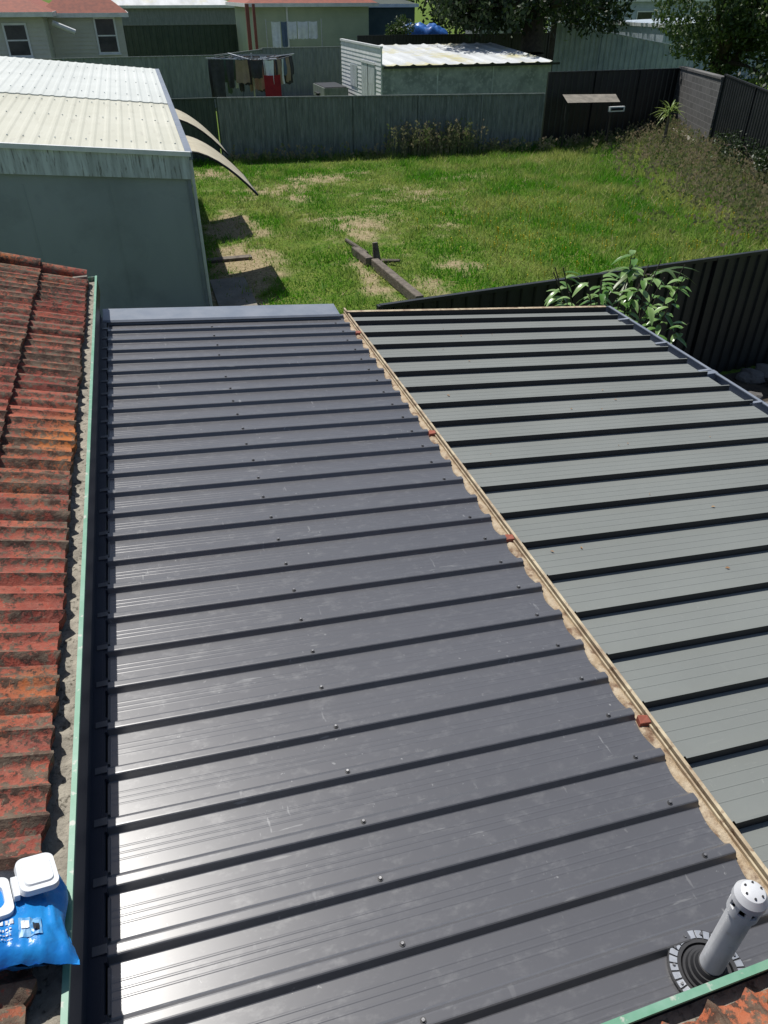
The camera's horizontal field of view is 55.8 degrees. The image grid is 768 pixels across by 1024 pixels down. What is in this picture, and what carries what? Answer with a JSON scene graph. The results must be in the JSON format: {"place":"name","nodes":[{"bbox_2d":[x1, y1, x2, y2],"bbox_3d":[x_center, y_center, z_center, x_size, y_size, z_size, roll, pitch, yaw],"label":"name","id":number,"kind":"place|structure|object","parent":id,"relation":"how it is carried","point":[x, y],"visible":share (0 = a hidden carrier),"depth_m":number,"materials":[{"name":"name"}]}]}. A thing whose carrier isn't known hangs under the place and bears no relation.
{"place":"outdoors","nodes":[
{"label":"outdoors","id":0,"kind":"place"},
{"bbox_2d":[0,263,87,1023],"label":"tile roof","id":1,"kind":"structure","parent":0,"point":[43,316],"depth_m":3.02,"materials":[{"name":"tile"}]},
{"bbox_2d":[0,853,79,970],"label":"wipes packet","id":2,"kind":"object","parent":1,"relation":"on","point":[33,901],"visible":1,"depth_m":1.73,"materials":[{"name":"blue plastic"}]},
{"bbox_2d":[0,252,86,276],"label":"verge caps","id":3,"kind":"object","parent":1,"relation":"attached to","point":[21,260],"visible":0.57,"depth_m":5.70,"materials":[{"name":"tile"}]},
{"bbox_2d":[112,0,235,24],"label":"grey garage","id":4,"kind":"structure","parent":0,"point":[177,12],"depth_m":57.90,"materials":[{"name":"white paint"}]},
{"bbox_2d":[234,6,368,51],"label":"walls","id":5,"kind":"structure","parent":0,"point":[348,23],"depth_m":44.31,"materials":[{"name":"paint"}]},
{"bbox_2d":[225,0,378,6],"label":"roof","id":6,"kind":"structure","parent":5,"relation":"on","point":[312,3],"depth_m":43.21,"materials":[{"name":"red"}]},
{"bbox_2d":[42,0,767,374],"bbox_3d":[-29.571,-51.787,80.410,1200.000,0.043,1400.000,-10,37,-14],"label":"ground","id":7,"kind":"structure","parent":0,"point":[270,268],"depth_m":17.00,"materials":[{"name":"green plant"}]},
{"bbox_2d":[0,17,127,58],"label":"walls","id":8,"kind":"structure","parent":7,"relation":"on","point":[47,39],"depth_m":37.63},
{"bbox_2d":[1,17,121,58],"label":"windows","id":9,"kind":"structure","parent":8,"relation":"attached to","point":[17,39],"depth_m":36.00,"materials":[{"name":"glass"}]},
{"bbox_2d":[0,0,128,17],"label":"roof","id":10,"kind":"structure","parent":8,"relation":"on","point":[61,8],"depth_m":37.06,"materials":[{"name":"red tile"}]},
{"bbox_2d":[0,56,212,316],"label":"white roof shed","id":11,"kind":"structure","parent":7,"relation":"on","point":[97,176],"depth_m":11.55,"materials":[{"name":"paint"}]},
{"bbox_2d":[175,108,228,154],"bbox_3d":[-4.477,-9.097,17.274,1.173,0.821,2.144,-10,37,-14],"label":"awning","id":12,"kind":"object","parent":11,"relation":"attached to","point":[183,117],"depth_m":16.89,"materials":[{"name":"beige metal"}]},
{"bbox_2d":[185,135,257,195],"bbox_3d":[-3.176,-6.650,13.856,1.173,0.821,1.944,-10,37,-14],"label":"awning","id":13,"kind":"object","parent":11,"relation":"attached to","point":[199,147],"depth_m":13.52,"materials":[{"name":"beige metal"}]},
{"bbox_2d":[37,55,215,107],"bbox_3d":[-17.005,-19.603,33.564,18.460,2.322,0.070,-10,37,-14],"label":"grey corrugated fence","id":14,"kind":"object","parent":7,"relation":"on","point":[186,76],"visible":0.34,"depth_m":35.03,"materials":[{"name":"grey metal"}]},
{"bbox_2d":[123,24,238,56],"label":"dark green fence","id":15,"kind":"object","parent":7,"relation":"on","point":[163,40],"visible":0.5,"depth_m":49.13,"materials":[{"name":"green metal"}]},
{"bbox_2d":[171,97,222,161],"bbox_3d":[-9.752,-12.121,23.413,8.862,1.972,0.070,-9,37,-13],"label":"dark green fence","id":16,"kind":"object","parent":7,"relation":"on","point":[202,111],"visible":0.1,"depth_m":24.04,"materials":[{"name":"metal"}]},
{"bbox_2d":[206,254,257,305],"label":"concrete path","id":17,"kind":"structure","parent":7,"relation":"on","point":[223,297],"depth_m":14.04,"materials":[{"name":"grey concrete"}]},
{"bbox_2d":[214,49,265,96],"bbox_3d":[-7.375,-22.557,37.690,0.070,2.322,5.060,12,37,16],"label":"grey corrugated fence","id":18,"kind":"object","parent":7,"relation":"on","point":[237,92],"visible":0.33,"depth_m":37.88,"materials":[{"name":"grey metal"}]},
{"bbox_2d":[205,53,293,97],"bbox_3d":[-5.579,-18.131,31.123,3.059,2.650,3.199,4,36,6],"label":"rotary clothesline","id":19,"kind":"object","parent":7,"relation":"on","point":[268,74],"visible":0.97,"depth_m":29.85,"materials":[{"name":"fabric"}]},
{"bbox_2d":[245,4,289,49],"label":"posts and trim","id":20,"kind":"object","parent":7,"relation":"on","point":[249,26],"visible":0.62,"depth_m":41.85,"materials":[{"name":"red paint"}]},
{"bbox_2d":[265,19,322,47],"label":"clothesline","id":21,"kind":"object","parent":7,"relation":"on","point":[292,30],"visible":0.93,"depth_m":41.45,"materials":[{"name":"metal"}]},
{"bbox_2d":[262,46,341,95],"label":"grey corrugated fence","id":22,"kind":"object","parent":7,"relation":"on","point":[312,65],"visible":0.34,"depth_m":40.16,"materials":[{"name":"grey metal"}]},
{"bbox_2d":[313,82,347,95],"bbox_3d":[-2.457,-20.540,35.921,1.510,0.979,3.901,-10,37,-14],"label":"box trailer","id":23,"kind":"object","parent":7,"relation":"on","point":[328,89],"visible":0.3,"depth_m":35.48,"materials":[{"name":"grey metal"}]},
{"bbox_2d":[345,238,399,262],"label":"timber beams","id":24,"kind":"object","parent":7,"relation":"on","point":[375,249],"visible":0.74,"depth_m":15.49,"materials":[{"name":"wood"}]},
{"bbox_2d":[217,93,545,159],"bbox_3d":[0.097,-13.432,25.245,11.385,1.972,0.070,-6,36,-9],"label":"grey corrugated fence","id":25,"kind":"object","parent":7,"relation":"on","point":[270,124],"visible":0.7,"depth_m":25.05,"materials":[{"name":"grey metal"}]},
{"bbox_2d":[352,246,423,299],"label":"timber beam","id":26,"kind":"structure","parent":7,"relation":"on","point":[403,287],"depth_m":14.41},
{"bbox_2d":[369,0,418,34],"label":"dark green shed","id":27,"kind":"structure","parent":7,"relation":"on","point":[383,14],"depth_m":48.44,"materials":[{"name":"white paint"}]},
{"bbox_2d":[385,14,415,34],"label":"green shrub","id":28,"kind":"object","parent":7,"relation":"on","point":[397,28],"visible":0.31,"depth_m":42.53,"materials":[{"name":"green plant"}]},
{"bbox_2d":[406,22,447,34],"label":"tarp covered pile","id":29,"kind":"object","parent":7,"relation":"on","point":[429,28],"visible":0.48,"depth_m":45.21,"materials":[{"name":"blue plastic"}]},
{"bbox_2d":[407,0,459,33],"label":"background tree","id":30,"kind":"object","parent":7,"relation":"on","point":[433,20],"visible":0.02,"depth_m":55.71,"materials":[{"name":"green plant"}]},
{"bbox_2d":[340,38,559,95],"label":"corrugated roof shed","id":31,"kind":"structure","parent":7,"relation":"on","point":[437,68],"depth_m":33.17,"materials":[{"name":"white paint"}]},
{"bbox_2d":[357,33,549,58],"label":"dark paling fence","id":32,"kind":"object","parent":7,"relation":"on","point":[508,42],"visible":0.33,"depth_m":42.22,"materials":[{"name":"black wood"}]},
{"bbox_2d":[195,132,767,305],"bbox_3d":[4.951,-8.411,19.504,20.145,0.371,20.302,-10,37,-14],"label":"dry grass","id":33,"kind":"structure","parent":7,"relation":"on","point":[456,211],"depth_m":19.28,"materials":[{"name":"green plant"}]},
{"bbox_2d":[465,16,511,33],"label":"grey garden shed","id":34,"kind":"structure","parent":7,"relation":"on","point":[508,31],"depth_m":51.11,"materials":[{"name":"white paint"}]},
{"bbox_2d":[418,0,562,33],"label":"background tree","id":35,"kind":"object","parent":7,"relation":"on","point":[440,22],"visible":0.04,"depth_m":56.99,"materials":[{"name":"green plant"}]},
{"bbox_2d":[228,114,767,253],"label":"tall weeds","id":36,"kind":"object","parent":7,"relation":"on","point":[705,171],"visible":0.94,"depth_m":23.66,"materials":[{"name":"green plant"}]},
{"bbox_2d":[421,0,635,57],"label":"tree","id":37,"kind":"object","parent":7,"relation":"on","point":[481,14],"visible":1,"depth_m":37.23,"materials":[{"name":"green plant"}]},
{"bbox_2d":[346,306,767,868],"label":"carport","id":38,"kind":"object","parent":7,"relation":"on","point":[669,609],"visible":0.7,"depth_m":4.44,"materials":[{"name":"metal"}]},
{"bbox_2d":[513,7,606,71],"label":"background tree","id":39,"kind":"object","parent":7,"relation":"on","point":[552,31],"visible":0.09,"depth_m":50.13,"materials":[{"name":"green plant"}]},
{"bbox_2d":[369,175,762,277],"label":"wildflowers","id":40,"kind":"object","parent":7,"relation":"on","point":[523,237],"visible":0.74,"depth_m":17.21,"materials":[{"name":"yellow plant"}]},
{"bbox_2d":[376,249,767,372],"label":"black steel fence","id":41,"kind":"object","parent":7,"relation":"on","point":[723,309],"visible":0.38,"depth_m":10.07,"materials":[{"name":"black metal"}]},
{"bbox_2d":[560,94,624,151],"bbox_3d":[7.346,-13.953,26.017,2.350,1.800,0.810,-10,37,-14],"label":"table","id":42,"kind":"object","parent":7,"relation":"on","point":[580,98],"visible":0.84,"depth_m":25.65,"materials":[{"name":"beige wood"}]},
{"bbox_2d":[541,68,679,147],"bbox_3d":[8.734,-15.426,27.557,7.046,2.522,0.070,-20,40,-26],"label":"black steel fence","id":43,"kind":"object","parent":7,"relation":"on","point":[640,93],"visible":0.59,"depth_m":27.29,"materials":[{"name":"black metal"}]},
{"bbox_2d":[552,22,690,71],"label":"pale steel fence","id":44,"kind":"object","parent":7,"relation":"on","point":[610,51],"visible":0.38,"depth_m":43.01,"materials":[{"name":"grey metal"}]},
{"bbox_2d":[654,99,684,143],"bbox_3d":[9.850,-13.439,25.381,1.005,1.705,1.230,-20,40,-25],"label":"yucca plant","id":45,"kind":"object","parent":7,"relation":"on","point":[668,111],"visible":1,"depth_m":25.12,"materials":[{"name":"green plant"}]},
{"bbox_2d":[604,17,766,78],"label":"pale blue shed","id":46,"kind":"structure","parent":7,"relation":"on","point":[641,28],"depth_m":47.55,"materials":[{"name":"white paint"}]},
{"bbox_2d":[671,66,723,143],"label":"concrete block wall","id":47,"kind":"structure","parent":7,"relation":"on","point":[697,93],"depth_m":26.37,"materials":[{"name":"grey concrete"}]},
{"bbox_2d":[651,0,767,89],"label":"garden tree","id":48,"kind":"object","parent":7,"relation":"on","point":[739,28],"visible":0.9,"depth_m":28.74,"materials":[{"name":"green plant"}]},
{"bbox_2d":[703,129,767,183],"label":"boundary shrub","id":49,"kind":"object","parent":7,"relation":"on","point":[759,158],"visible":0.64,"depth_m":21.64,"materials":[{"name":"green plant"}]},
{"bbox_2d":[708,74,767,170],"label":"shaded boundary fence","id":50,"kind":"object","parent":7,"relation":"on","point":[742,106],"visible":0.59,"depth_m":23.02,"materials":[{"name":"black metal"}]},
{"bbox_2d":[722,372,767,401],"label":"garden bed","id":51,"kind":"object","parent":7,"relation":"on","point":[762,388],"depth_m":10.60,"materials":[{"name":"brown soil"}]},
{"bbox_2d":[544,250,690,347],"bbox_3d":[2.605,-1.856,8.733,1.708,2.265,1.293,-10,37,-14],"label":"broad leaf plant","id":52,"kind":"object","parent":51,"relation":"on","point":[650,311],"visible":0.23,"depth_m":8.35,"materials":[{"name":"green plant"}]},
{"bbox_2d":[599,266,698,324],"bbox_3d":[3.323,-2.265,9.517,1.331,2.007,1.103,-10,37,-14],"label":"strap leaf plant","id":53,"kind":"object","parent":51,"relation":"on","point":[637,275],"visible":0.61,"depth_m":9.05,"materials":[{"name":"green plant"}]},
{"bbox_2d":[735,363,767,403],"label":"garden rocks","id":54,"kind":"object","parent":51,"relation":"on","point":[758,374],"visible":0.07,"depth_m":10.68,"materials":[{"name":"grey stone"}]},
{"bbox_2d":[738,39,767,88],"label":"shade tree","id":55,"kind":"object","parent":7,"relation":"on","point":[754,81],"visible":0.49,"depth_m":24.68,"materials":[{"name":"green plant"}]},
{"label":"walls","id":56,"kind":"object","parent":7,"relation":"on","visible":0},
{"bbox_2d":[73,275,89,287],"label":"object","id":57,"kind":"object","parent":56,"relation":"attached to","point":[83,277],"visible":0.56,"depth_m":5.79,"materials":[{"name":"white"}]},
{"bbox_2d":[60,276,767,1023],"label":"gutter","id":58,"kind":"object","parent":56,"relation":"attached to","point":[74,992],"visible":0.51,"depth_m":2.20,"materials":[{"name":"metal"}]},
{"bbox_2d":[26,282,94,1023],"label":"gutter debris","id":59,"kind":"object","parent":58,"relation":"on","point":[45,1007],"visible":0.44,"depth_m":2.43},
{"bbox_2d":[86,317,111,1023],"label":"apron flashing","id":60,"kind":"object","parent":58,"relation":"attached to","point":[99,1007],"visible":0.94,"depth_m":2.53,"materials":[{"name":"metal"}]},
{"bbox_2d":[640,973,767,1023],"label":"gutter debris","id":61,"kind":"object","parent":58,"relation":"on","point":[691,1012],"visible":0.56,"depth_m":1.71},
{"bbox_2d":[343,308,767,894],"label":"ridge capping","id":62,"kind":"object","parent":56,"relation":"attached to","point":[722,826],"visible":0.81,"depth_m":3.14,"materials":[{"name":"metal"}]},
{"bbox_2d":[661,987,767,1023],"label":"tile roof","id":63,"kind":"structure","parent":56,"relation":"attached to","point":[749,1006],"depth_m":1.62,"materials":[{"name":"orange tile"}]},
{"bbox_2d":[547,0,715,32],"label":"pale house","id":64,"kind":"structure","parent":0,"point":[643,9],"depth_m":60.69,"materials":[{"name":"white paint"}]},
{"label":"posts and beams","id":65,"kind":"object","parent":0,"visible":0},
{"bbox_2d":[107,314,767,1023],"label":"roof sheets","id":66,"kind":"object","parent":65,"relation":"on","point":[527,842],"visible":0.88,"depth_m":2.70,"materials":[{"name":"grey metal"}]},
{"bbox_2d":[103,304,339,322],"bbox_3d":[-1.367,-1.664,6.277,1.971,0.325,0.250,-10,37,-14],"label":"barge capping","id":67,"kind":"object","parent":66,"relation":"on","point":[203,313],"visible":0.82,"depth_m":6.20,"materials":[{"name":"grey metal"}]},
{"bbox_2d":[211,322,707,1023],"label":"roof screws","id":68,"kind":"object","parent":66,"relation":"attached to","point":[401,942],"visible":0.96,"depth_m":2.87,"materials":[{"name":"grey metal"}]},
{"bbox_2d":[667,879,767,992],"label":"vent pipe","id":69,"kind":"object","parent":66,"relation":"on","point":[715,955],"visible":0.76,"depth_m":2.01,"materials":[{"name":"grey plastic"}]}
]}

